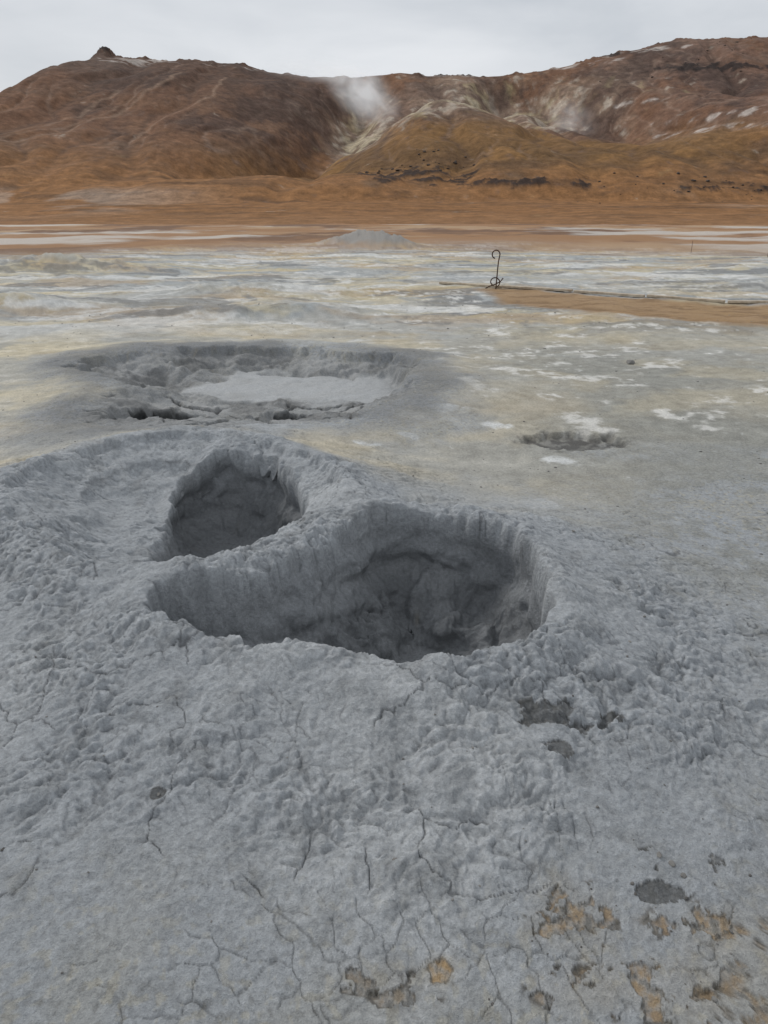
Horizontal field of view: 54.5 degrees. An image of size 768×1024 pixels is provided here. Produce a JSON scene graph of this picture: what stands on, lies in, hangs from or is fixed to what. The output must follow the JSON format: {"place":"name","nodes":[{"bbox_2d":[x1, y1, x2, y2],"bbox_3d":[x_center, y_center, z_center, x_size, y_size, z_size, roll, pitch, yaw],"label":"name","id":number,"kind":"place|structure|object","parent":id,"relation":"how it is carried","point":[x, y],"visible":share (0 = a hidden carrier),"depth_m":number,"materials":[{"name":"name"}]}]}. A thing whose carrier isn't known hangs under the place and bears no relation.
{"place":"outdoors","nodes":[
{"label":"outdoors","id":0,"kind":"place"},
{"bbox_2d":[0,224,767,1023],"bbox_3d":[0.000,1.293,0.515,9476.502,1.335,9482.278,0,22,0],"label":"ground","id":1,"kind":"structure","parent":0,"point":[288,570],"depth_m":3.05,"materials":[{"name":"soil"}]},
{"bbox_2d":[0,303,767,1023],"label":"pebbles","id":2,"kind":"object","parent":1,"relation":"on","point":[682,875],"visible":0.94,"depth_m":2.01,"materials":[{"name":"stone"}]},
{"bbox_2d":[486,250,503,288],"bbox_3d":[2.517,-5.469,16.958,0.427,0.952,0.084,0,22,0],"label":"curled steel stake","id":3,"kind":"object","parent":1,"relation":"on","point":[496,283],"visible":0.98,"depth_m":17.00,"materials":[{"name":"grey metal"}]},
{"bbox_2d":[439,281,767,303],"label":"plank edging","id":4,"kind":"object","parent":1,"relation":"on","point":[626,294],"visible":1,"depth_m":15.88,"materials":[{"name":"brown natural fiber wood"}]},
{"bbox_2d":[0,36,767,224],"bbox_3d":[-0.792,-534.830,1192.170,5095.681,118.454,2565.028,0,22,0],"label":"hills","id":5,"kind":"structure","parent":0,"point":[105,135],"depth_m":340.69,"materials":[{"name":"soil"}]},
{"bbox_2d":[365,38,762,203],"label":"lava rocks","id":6,"kind":"object","parent":5,"relation":"on","point":[379,171],"visible":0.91,"depth_m":289.19,"materials":[{"name":"brown stone"}]},
{"bbox_2d":[0,0,767,91],"label":"sky","id":7,"kind":"structure","parent":0,"point":[310,38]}
]}

